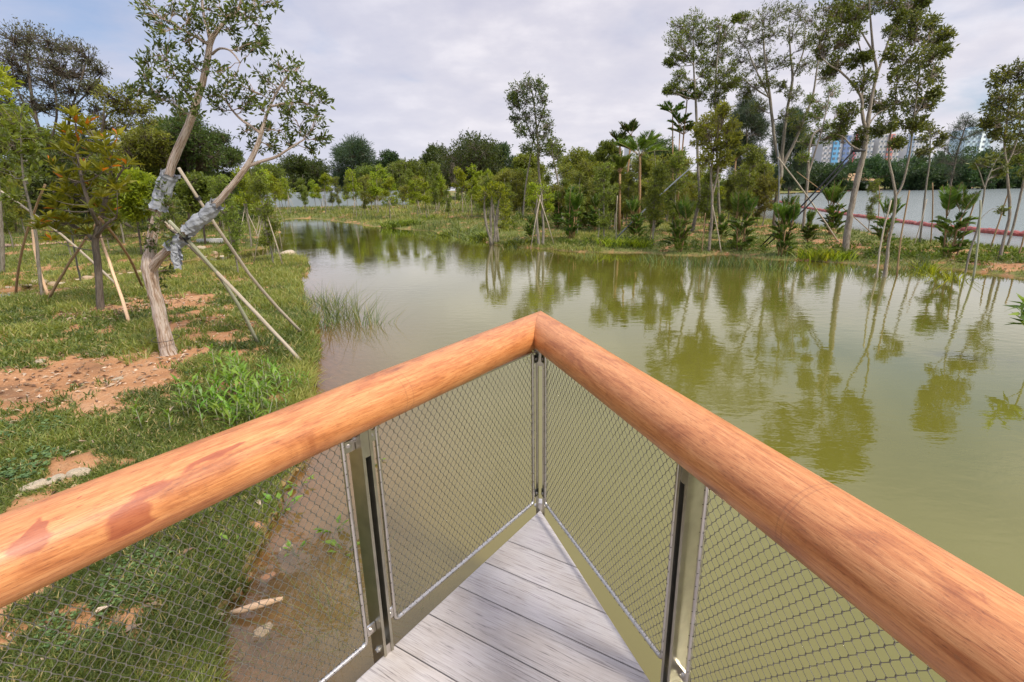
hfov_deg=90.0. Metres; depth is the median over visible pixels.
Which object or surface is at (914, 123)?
paperbark tree
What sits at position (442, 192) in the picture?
young tree
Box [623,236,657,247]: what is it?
strappy plant
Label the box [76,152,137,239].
tree
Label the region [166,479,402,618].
reed clump
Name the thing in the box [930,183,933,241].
stake
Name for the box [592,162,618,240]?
young tree
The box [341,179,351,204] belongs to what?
young tree
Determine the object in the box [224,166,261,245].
young tree
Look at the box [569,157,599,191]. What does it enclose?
young tree
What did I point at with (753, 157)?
young tree
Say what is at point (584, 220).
palm clump
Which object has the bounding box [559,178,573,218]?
young tree
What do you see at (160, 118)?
tree
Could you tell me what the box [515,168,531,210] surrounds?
young tree
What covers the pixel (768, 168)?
young tree
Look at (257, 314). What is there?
prop pole
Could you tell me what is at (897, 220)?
floating boom
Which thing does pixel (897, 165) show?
tree
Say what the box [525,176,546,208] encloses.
young tree
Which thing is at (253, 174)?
young tree
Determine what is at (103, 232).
young tree
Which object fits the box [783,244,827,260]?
strappy plant
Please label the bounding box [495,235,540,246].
waterside clump
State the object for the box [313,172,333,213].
young tree
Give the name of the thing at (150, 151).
tree
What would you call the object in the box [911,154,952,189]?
tree
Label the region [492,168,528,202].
young tree
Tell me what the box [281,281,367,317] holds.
reed clump
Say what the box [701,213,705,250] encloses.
stake
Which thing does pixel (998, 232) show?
floating boom
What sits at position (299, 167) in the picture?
tree
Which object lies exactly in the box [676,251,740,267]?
reed clump
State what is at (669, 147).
tree
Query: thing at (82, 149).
tree
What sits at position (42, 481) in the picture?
rock
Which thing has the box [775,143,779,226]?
stake
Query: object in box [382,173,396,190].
young tree
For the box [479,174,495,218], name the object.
young tree
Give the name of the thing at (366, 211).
grass
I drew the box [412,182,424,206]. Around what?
young tree
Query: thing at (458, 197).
young tree
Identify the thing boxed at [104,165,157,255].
tree
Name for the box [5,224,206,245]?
path
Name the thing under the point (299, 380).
leafy plant
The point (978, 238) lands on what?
stake
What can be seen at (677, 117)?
tall palm
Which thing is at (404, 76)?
sky
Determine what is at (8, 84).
tree
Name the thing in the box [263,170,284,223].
young tree
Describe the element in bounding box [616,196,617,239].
stake
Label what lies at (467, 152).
tree
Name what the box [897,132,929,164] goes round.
apartment tower
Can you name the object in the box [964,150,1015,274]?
young tree
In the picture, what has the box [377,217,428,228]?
waterside clump
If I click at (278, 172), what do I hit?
tree
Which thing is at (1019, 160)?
paperbark tree
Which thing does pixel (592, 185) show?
young tree
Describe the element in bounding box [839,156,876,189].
tree
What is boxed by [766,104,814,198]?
tree
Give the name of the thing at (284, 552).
rock
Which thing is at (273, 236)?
stake tripod
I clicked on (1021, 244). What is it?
stake
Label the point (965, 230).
stake
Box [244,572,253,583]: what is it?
rock
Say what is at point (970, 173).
tree
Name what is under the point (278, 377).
leafy plant
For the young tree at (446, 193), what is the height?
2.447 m
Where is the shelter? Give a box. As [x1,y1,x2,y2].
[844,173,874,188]
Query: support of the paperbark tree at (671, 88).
on the ground at (340, 359)
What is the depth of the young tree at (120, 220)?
23.83 m
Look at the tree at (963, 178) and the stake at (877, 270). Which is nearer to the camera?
the stake at (877, 270)
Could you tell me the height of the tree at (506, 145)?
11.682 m
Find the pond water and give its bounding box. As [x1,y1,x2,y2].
[0,188,1023,681]
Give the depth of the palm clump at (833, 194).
22.72 m
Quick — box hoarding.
[261,191,407,206]
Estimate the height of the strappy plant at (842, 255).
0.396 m
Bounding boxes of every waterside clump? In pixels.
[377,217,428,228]
[413,226,475,236]
[416,214,444,219]
[446,230,493,239]
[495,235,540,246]
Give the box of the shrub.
[1004,293,1023,324]
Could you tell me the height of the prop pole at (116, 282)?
1.640 m
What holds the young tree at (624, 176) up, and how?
on the ground at (340, 359)
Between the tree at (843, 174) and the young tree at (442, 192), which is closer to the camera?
the young tree at (442, 192)
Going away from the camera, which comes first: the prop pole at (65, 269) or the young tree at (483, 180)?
the prop pole at (65, 269)
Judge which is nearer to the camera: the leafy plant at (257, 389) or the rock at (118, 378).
the leafy plant at (257, 389)
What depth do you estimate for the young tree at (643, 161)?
36.67 m
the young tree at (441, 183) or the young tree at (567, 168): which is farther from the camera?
the young tree at (441, 183)
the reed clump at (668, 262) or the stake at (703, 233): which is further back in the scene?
the stake at (703, 233)
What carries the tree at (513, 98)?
on the ground at (340, 359)
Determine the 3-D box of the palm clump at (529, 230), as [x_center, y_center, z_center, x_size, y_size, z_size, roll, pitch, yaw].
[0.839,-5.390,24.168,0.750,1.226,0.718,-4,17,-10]
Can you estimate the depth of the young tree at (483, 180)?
41.97 m
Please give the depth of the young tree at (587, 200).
26.59 m
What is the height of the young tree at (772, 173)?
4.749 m
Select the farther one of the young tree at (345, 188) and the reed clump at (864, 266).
the young tree at (345, 188)
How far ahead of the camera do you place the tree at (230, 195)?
45.83 m
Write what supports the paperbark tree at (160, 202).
on the ground at (340, 359)
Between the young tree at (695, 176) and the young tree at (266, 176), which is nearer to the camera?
the young tree at (266, 176)
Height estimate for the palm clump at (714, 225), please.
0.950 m
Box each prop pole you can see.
[0,191,114,283]
[14,184,45,294]
[31,222,48,294]
[47,224,94,297]
[69,210,80,279]
[98,216,142,286]
[99,235,129,320]
[152,210,302,361]
[167,220,258,342]
[177,167,300,331]
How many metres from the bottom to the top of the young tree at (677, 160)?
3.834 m
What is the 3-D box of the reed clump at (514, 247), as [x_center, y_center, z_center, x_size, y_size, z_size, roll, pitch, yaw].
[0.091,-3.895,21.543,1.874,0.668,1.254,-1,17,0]
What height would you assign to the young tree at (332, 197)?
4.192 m
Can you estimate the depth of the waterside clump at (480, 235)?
26.09 m
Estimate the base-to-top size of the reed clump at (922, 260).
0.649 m
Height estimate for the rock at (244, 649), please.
0.039 m
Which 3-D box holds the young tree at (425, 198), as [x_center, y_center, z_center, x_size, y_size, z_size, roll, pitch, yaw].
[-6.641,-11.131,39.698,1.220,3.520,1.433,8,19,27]
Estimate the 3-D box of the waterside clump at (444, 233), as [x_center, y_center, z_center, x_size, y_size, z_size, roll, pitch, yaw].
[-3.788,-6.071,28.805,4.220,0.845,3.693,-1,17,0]
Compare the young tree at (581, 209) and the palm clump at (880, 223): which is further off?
the young tree at (581, 209)
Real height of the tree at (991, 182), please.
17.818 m
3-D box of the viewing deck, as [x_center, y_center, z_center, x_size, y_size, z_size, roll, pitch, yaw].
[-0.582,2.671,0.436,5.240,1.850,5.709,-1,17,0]
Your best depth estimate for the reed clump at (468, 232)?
27.23 m
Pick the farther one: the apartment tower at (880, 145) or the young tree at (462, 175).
the apartment tower at (880, 145)
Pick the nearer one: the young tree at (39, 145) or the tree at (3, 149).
the young tree at (39, 145)
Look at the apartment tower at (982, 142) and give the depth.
582.73 m
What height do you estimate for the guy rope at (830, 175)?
3.318 m
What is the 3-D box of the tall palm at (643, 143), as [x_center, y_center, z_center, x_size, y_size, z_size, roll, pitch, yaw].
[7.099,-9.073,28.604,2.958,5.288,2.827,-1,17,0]
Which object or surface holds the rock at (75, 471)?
on the ground at (340, 359)
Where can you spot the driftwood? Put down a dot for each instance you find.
(254, 605)
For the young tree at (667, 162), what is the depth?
31.64 m
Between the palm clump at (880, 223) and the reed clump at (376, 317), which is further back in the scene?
the palm clump at (880, 223)
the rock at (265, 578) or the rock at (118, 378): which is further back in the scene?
the rock at (118, 378)
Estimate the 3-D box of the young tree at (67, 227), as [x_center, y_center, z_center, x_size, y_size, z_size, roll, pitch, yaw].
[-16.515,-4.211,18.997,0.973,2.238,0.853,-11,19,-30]
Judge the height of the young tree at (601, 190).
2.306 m
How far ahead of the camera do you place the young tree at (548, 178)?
37.98 m
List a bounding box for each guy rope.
[760,152,852,246]
[764,153,855,247]
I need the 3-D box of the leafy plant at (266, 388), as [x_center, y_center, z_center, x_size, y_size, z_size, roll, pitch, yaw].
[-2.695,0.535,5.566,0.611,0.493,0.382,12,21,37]
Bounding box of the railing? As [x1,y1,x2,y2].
[0,311,1023,681]
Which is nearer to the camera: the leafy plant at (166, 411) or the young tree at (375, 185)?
the leafy plant at (166, 411)
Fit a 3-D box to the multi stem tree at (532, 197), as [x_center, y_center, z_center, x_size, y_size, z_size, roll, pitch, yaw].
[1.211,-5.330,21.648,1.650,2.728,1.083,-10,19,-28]
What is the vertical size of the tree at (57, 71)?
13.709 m
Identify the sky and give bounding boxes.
[0,0,1023,191]
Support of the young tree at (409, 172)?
on the ground at (340, 359)
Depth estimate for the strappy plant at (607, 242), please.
20.69 m
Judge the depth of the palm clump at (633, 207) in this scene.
22.30 m
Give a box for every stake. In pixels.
[615,163,695,238]
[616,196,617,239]
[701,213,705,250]
[712,205,721,251]
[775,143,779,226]
[777,157,839,242]
[797,172,873,234]
[876,200,891,277]
[877,185,879,233]
[896,190,909,275]
[914,199,926,242]
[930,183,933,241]
[955,204,974,257]
[972,200,981,280]
[990,196,1007,246]
[1018,235,1023,252]
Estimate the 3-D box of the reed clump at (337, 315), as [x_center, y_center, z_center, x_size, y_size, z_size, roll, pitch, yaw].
[-3.458,-0.691,10.034,2.198,1.181,2.904,-8,18,-23]
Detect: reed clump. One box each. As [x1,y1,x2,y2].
[117,522,442,679]
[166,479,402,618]
[220,579,366,681]
[280,297,360,336]
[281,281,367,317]
[282,294,415,339]
[284,283,335,304]
[293,275,389,334]
[353,212,389,220]
[408,218,460,231]
[445,227,483,237]
[496,241,529,248]
[561,249,599,257]
[628,250,665,260]
[638,250,700,264]
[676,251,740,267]
[708,248,775,266]
[738,249,814,273]
[772,256,845,271]
[816,259,874,271]
[844,256,898,272]
[876,255,937,273]
[901,251,942,269]
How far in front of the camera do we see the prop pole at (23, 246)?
12.56 m
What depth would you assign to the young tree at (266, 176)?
24.23 m
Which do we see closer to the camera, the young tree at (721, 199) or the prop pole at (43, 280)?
the prop pole at (43, 280)
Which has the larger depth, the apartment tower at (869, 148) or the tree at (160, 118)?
the apartment tower at (869, 148)
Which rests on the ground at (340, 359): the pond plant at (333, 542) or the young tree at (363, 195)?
the young tree at (363, 195)
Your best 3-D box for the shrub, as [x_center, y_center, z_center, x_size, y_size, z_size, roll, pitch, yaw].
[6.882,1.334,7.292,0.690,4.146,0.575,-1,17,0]
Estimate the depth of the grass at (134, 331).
4.89 m
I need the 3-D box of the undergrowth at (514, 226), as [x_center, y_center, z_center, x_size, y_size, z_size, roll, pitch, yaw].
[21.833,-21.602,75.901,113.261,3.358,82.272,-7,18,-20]
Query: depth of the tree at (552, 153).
33.87 m
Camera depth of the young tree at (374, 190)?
48.38 m
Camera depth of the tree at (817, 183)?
178.38 m
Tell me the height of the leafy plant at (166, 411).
0.369 m
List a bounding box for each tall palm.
[604,152,633,230]
[609,118,638,219]
[612,129,667,213]
[657,88,702,218]
[731,149,746,218]
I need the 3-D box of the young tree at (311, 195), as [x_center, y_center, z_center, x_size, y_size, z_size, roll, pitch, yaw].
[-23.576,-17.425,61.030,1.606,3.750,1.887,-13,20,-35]
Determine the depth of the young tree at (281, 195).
63.08 m
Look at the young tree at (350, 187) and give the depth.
45.94 m
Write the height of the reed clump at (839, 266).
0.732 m
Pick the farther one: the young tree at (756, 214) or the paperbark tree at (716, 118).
the young tree at (756, 214)
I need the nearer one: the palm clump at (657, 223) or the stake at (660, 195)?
the stake at (660, 195)
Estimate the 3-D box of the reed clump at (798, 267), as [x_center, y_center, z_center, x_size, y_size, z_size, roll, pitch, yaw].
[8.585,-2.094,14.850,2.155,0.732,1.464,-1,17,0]
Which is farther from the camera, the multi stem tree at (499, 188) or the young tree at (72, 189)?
the multi stem tree at (499, 188)
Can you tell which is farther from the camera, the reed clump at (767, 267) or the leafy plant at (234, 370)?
the reed clump at (767, 267)
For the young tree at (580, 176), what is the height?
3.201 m
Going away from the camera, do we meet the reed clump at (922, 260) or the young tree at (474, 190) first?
the reed clump at (922, 260)
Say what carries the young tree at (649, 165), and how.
on the ground at (340, 359)
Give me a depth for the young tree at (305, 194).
58.10 m
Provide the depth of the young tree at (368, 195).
59.51 m
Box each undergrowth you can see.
[3,193,274,224]
[285,189,724,229]
[481,166,730,216]
[558,231,1023,263]
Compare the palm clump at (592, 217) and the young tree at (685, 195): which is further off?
the young tree at (685, 195)
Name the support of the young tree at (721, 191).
on the ground at (340, 359)
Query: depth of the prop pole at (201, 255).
6.90 m
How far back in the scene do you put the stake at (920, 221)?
18.15 m
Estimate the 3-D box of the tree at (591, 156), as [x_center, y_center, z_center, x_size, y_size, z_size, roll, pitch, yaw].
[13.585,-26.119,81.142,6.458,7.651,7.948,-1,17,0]
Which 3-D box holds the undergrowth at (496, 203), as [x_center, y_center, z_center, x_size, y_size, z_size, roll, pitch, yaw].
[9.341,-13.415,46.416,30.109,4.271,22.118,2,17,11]
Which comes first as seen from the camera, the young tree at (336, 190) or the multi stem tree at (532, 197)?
the multi stem tree at (532, 197)
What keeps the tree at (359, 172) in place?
on the ground at (340, 359)
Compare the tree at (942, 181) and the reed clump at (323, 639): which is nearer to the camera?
the reed clump at (323, 639)
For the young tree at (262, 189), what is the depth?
16.78 m
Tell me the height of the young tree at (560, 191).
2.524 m
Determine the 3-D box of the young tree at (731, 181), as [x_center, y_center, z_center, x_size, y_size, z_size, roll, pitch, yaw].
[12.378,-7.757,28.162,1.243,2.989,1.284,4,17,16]
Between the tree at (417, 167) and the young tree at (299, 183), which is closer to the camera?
the young tree at (299, 183)
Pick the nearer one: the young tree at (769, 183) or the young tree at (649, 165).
the young tree at (769, 183)
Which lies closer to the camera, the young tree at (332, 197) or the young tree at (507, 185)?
the young tree at (507, 185)
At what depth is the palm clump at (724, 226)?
22.06 m
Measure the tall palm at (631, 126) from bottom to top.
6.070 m
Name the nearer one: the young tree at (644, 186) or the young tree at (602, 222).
the young tree at (602, 222)
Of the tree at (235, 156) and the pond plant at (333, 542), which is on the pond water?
the pond plant at (333, 542)
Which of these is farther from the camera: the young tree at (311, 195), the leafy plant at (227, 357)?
the young tree at (311, 195)
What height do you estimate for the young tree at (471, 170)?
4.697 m
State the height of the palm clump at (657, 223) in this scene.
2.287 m
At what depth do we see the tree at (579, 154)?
86.60 m
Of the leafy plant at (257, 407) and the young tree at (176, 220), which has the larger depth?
the young tree at (176, 220)
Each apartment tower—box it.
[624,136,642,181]
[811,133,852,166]
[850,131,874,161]
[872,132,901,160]
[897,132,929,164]
[948,127,992,157]
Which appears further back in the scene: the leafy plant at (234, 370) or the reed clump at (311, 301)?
the reed clump at (311, 301)
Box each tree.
[0,14,112,219]
[0,62,24,271]
[0,102,43,231]
[0,102,55,295]
[0,173,32,232]
[0,180,17,247]
[4,124,72,216]
[19,149,86,236]
[22,104,141,309]
[49,206,79,255]
[57,130,119,222]
[72,78,158,227]
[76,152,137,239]
[90,184,116,247]
[93,174,126,243]
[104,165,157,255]
[108,122,181,231]
[114,0,335,355]
[139,113,173,219]
[143,109,231,219]
[164,198,186,236]
[173,169,217,244]
[192,125,245,227]
[204,173,245,270]
[222,173,265,210]
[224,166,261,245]
[239,166,273,229]
[243,174,283,263]
[246,160,293,195]
[249,169,261,224]
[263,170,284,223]
[269,181,284,209]
[275,152,334,191]
[277,176,295,213]
[294,177,310,206]
[301,185,309,210]
[308,179,321,209]
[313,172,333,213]
[324,175,335,208]
[327,133,376,191]
[331,176,341,209]
[341,167,362,216]
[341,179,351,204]
[348,162,390,190]
[357,173,385,207]
[359,179,368,214]
[366,164,386,212]
[366,177,382,207]
[375,149,401,168]
[379,177,398,219]
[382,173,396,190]
[385,157,431,194]
[392,160,408,207]
[398,184,412,208]
[403,166,415,186]
[405,179,421,212]
[411,175,428,202]
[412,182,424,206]
[415,174,433,216]
[419,142,453,193]
[426,161,441,205]
[426,173,446,208]
[428,127,509,194]
[429,178,450,208]
[443,188,451,214]
[448,163,458,204]
[450,166,471,209]
[454,181,463,200]
[465,163,483,209]
[465,176,481,215]
[473,173,495,214]
[476,180,513,244]
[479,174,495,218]
[483,169,491,178]
[487,141,515,192]
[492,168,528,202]
[500,179,517,222]
[504,71,562,218]
[507,169,527,209]
[511,151,550,184]
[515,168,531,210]
[524,167,538,198]
[524,181,556,243]
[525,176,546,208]
[539,183,568,227]
[541,172,555,215]
[543,137,565,218]
[552,146,590,186]
[553,161,576,208]
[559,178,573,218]
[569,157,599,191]
[571,181,586,232]
[572,171,589,220]
[583,166,631,228]
[584,153,609,166]
[585,186,612,227]
[587,175,605,211]
[592,139,623,165]
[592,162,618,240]
[593,187,606,207]
[602,169,627,228]
[621,171,637,223]
[621,181,632,223]
[626,158,638,215]
[632,152,651,212]
[633,176,653,217]
[634,136,690,175]
[639,151,670,243]
[639,187,666,231]
[641,154,660,194]
[657,153,690,219]
[659,181,680,222]
[661,6,719,230]
[661,150,691,228]
[674,156,706,202]
[679,184,689,218]
[688,99,744,250]
[691,169,708,194]
[694,166,721,231]
[695,178,709,219]
[698,10,751,224]
[702,172,725,211]
[708,176,725,209]
[719,179,726,208]
[720,169,736,224]
[723,91,777,182]
[726,0,837,225]
[727,171,747,220]
[728,143,768,225]
[730,170,752,224]
[737,161,776,215]
[749,173,785,225]
[751,155,772,209]
[752,186,764,225]
[757,169,774,178]
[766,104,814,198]
[787,157,821,190]
[793,82,846,227]
[800,161,837,189]
[807,0,933,250]
[820,160,854,190]
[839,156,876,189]
[860,153,890,189]
[864,178,884,228]
[867,5,960,276]
[879,159,902,188]
[887,153,928,189]
[899,158,934,189]
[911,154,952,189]
[913,119,952,242]
[928,150,957,188]
[932,111,985,186]
[944,158,980,189]
[952,145,990,188]
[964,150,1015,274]
[974,57,1023,259]
[974,146,1001,188]
[975,156,1021,188]
[989,150,1023,188]
[1006,121,1023,246]
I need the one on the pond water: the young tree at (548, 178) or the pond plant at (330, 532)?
the pond plant at (330, 532)
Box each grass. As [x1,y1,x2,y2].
[0,199,1023,310]
[0,231,603,681]
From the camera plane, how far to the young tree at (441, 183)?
54.98 m
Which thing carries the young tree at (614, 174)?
on the ground at (340, 359)
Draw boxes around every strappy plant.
[595,233,645,246]
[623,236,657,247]
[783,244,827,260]
[797,245,858,261]
[828,248,860,261]
[904,257,956,271]
[914,268,999,281]
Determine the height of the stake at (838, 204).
2.933 m
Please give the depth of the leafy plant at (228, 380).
5.50 m
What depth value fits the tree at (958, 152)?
140.70 m
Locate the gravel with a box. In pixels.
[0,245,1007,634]
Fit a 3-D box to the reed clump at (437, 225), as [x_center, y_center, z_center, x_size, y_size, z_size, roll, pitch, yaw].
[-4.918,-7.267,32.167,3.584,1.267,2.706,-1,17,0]
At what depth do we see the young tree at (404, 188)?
61.45 m
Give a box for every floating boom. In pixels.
[801,206,959,229]
[960,226,1023,236]
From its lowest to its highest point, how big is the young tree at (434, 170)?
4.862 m
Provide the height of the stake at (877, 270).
2.039 m
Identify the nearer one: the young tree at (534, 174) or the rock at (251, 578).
the rock at (251, 578)
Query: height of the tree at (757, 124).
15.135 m
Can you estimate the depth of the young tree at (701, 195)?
33.17 m
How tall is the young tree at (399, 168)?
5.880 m
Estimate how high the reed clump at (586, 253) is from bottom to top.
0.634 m
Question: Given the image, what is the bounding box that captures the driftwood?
[229,596,282,614]
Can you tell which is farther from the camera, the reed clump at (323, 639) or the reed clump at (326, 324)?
the reed clump at (326, 324)
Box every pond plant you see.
[259,489,302,515]
[283,475,313,488]
[283,540,306,556]
[313,514,347,535]
[325,539,359,555]
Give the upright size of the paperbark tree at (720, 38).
9.795 m
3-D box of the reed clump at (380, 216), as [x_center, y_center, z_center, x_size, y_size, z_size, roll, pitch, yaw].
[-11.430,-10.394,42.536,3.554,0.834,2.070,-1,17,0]
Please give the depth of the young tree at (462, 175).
46.37 m
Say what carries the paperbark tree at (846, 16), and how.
on the ground at (340, 359)
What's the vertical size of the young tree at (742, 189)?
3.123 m
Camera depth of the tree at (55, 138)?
35.49 m
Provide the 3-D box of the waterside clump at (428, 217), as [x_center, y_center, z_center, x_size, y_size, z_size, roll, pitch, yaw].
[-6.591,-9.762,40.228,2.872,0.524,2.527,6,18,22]
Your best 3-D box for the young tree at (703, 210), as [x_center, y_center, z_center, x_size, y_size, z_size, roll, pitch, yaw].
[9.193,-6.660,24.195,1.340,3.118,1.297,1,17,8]
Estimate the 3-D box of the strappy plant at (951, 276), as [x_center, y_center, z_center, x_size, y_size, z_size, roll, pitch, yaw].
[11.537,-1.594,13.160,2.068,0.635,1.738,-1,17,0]
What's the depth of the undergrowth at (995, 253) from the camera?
17.26 m
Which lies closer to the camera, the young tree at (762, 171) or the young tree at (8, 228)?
the young tree at (8, 228)
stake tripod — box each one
[238,204,262,247]
[253,210,281,262]
[530,195,553,248]
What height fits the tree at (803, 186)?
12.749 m
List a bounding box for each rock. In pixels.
[19,478,46,491]
[44,473,65,485]
[65,467,91,477]
[111,376,123,380]
[237,646,248,658]
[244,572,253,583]
[247,519,263,529]
[251,622,275,642]
[258,566,267,571]
[258,571,277,583]
[278,544,295,555]
[280,250,294,253]
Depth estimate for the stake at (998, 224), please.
17.88 m
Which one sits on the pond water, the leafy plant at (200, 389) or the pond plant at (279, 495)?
the pond plant at (279, 495)
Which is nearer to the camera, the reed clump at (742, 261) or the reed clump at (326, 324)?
the reed clump at (326, 324)
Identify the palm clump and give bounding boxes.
[523,215,535,236]
[550,189,563,227]
[554,185,582,239]
[580,186,589,225]
[584,192,605,230]
[624,194,647,236]
[644,188,664,228]
[661,191,695,252]
[705,215,715,231]
[716,213,732,238]
[726,190,760,250]
[764,193,800,255]
[799,208,820,242]
[816,179,847,235]
[869,196,905,242]
[930,181,981,256]
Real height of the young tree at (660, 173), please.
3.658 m
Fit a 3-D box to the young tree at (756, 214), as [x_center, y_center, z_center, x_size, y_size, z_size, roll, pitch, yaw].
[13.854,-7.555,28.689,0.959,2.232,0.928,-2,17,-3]
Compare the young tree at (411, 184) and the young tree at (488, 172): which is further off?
the young tree at (488, 172)
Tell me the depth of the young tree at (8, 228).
22.61 m
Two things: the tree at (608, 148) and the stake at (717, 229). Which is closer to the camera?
the stake at (717, 229)
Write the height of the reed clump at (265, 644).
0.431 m
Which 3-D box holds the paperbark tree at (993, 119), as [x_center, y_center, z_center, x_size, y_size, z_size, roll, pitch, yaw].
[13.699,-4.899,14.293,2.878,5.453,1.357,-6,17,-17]
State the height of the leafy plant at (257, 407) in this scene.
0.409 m
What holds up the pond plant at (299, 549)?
on the pond water
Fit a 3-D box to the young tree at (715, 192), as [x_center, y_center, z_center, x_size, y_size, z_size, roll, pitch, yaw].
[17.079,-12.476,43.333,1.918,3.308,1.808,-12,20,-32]
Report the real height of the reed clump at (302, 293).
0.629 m
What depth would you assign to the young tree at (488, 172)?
55.49 m
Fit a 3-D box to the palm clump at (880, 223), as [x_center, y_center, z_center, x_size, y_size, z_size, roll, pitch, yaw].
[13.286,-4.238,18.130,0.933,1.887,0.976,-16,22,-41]
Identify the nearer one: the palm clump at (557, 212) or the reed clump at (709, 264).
the reed clump at (709, 264)
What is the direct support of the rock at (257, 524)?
on the ground at (340, 359)
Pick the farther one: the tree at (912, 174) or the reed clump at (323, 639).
the tree at (912, 174)
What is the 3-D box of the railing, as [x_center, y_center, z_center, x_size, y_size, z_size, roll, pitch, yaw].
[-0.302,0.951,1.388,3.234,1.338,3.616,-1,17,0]
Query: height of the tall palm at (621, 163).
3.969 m
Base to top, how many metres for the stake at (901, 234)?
2.275 m
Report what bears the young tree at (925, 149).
on the ground at (340, 359)
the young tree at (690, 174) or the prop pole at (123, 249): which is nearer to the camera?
the prop pole at (123, 249)
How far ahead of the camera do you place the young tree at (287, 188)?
54.67 m
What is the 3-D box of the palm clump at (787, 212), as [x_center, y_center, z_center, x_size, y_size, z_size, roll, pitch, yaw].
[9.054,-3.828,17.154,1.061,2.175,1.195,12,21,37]
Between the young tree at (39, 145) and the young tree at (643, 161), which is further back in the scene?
the young tree at (643, 161)
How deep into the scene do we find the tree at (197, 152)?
30.37 m
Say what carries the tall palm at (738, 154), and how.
on the ground at (340, 359)
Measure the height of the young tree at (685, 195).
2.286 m
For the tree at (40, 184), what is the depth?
24.76 m
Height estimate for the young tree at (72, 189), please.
3.756 m
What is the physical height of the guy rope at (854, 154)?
3.249 m
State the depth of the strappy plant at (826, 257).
16.50 m
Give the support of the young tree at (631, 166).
on the ground at (340, 359)
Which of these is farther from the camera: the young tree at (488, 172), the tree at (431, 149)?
the tree at (431, 149)
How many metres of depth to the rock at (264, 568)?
3.43 m
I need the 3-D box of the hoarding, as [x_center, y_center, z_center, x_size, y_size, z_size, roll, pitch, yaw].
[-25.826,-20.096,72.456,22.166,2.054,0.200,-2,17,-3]
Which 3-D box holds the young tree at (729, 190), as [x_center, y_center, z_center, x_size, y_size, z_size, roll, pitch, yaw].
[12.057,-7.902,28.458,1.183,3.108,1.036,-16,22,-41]
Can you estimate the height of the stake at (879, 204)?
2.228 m
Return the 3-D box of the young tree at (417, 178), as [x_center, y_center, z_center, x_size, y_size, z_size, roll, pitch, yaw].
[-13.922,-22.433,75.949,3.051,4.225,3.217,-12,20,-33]
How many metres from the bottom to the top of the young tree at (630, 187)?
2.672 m
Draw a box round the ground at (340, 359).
[0,185,1023,681]
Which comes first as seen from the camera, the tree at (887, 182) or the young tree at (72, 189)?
the young tree at (72, 189)
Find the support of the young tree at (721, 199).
on the ground at (340, 359)
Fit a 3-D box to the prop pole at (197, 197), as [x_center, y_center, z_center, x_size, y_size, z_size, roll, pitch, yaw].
[-3.869,-1.135,7.649,0.101,2.726,1.770,5,18,21]
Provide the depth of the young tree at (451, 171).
64.60 m
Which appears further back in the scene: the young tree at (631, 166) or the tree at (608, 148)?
the tree at (608, 148)
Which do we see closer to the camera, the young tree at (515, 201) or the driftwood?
the driftwood
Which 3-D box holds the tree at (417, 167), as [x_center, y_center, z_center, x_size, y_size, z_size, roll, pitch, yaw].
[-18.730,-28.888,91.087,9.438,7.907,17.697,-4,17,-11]
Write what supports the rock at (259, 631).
in the pond water
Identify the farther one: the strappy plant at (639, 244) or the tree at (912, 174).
the tree at (912, 174)
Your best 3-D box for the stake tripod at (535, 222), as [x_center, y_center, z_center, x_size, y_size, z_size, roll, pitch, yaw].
[1.279,-5.039,21.594,1.076,2.156,1.121,-1,17,0]
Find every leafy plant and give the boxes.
[129,389,209,430]
[171,370,226,415]
[190,385,249,427]
[199,350,252,402]
[203,344,246,380]
[203,393,257,428]
[206,362,254,406]
[235,372,279,411]
[235,391,276,419]
[236,367,291,404]
[257,354,294,393]
[264,358,312,387]
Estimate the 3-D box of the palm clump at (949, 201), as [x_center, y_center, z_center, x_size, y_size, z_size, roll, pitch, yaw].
[13.487,-3.639,15.546,1.189,2.404,1.243,6,18,21]
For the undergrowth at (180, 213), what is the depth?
42.24 m
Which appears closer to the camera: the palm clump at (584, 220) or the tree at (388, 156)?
the palm clump at (584, 220)
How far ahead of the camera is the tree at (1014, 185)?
162.20 m
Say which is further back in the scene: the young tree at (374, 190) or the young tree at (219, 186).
the young tree at (374, 190)
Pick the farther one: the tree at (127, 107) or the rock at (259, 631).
the tree at (127, 107)
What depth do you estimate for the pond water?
5.89 m
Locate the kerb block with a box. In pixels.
[196,238,223,242]
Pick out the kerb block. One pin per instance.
(215, 240)
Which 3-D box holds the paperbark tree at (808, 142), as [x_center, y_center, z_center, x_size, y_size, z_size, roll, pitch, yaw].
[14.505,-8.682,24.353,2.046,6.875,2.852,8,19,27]
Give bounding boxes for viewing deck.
[356,511,649,681]
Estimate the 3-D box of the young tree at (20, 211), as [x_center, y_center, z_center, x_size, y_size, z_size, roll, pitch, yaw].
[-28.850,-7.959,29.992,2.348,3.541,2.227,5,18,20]
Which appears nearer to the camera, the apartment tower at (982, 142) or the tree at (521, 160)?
the tree at (521, 160)

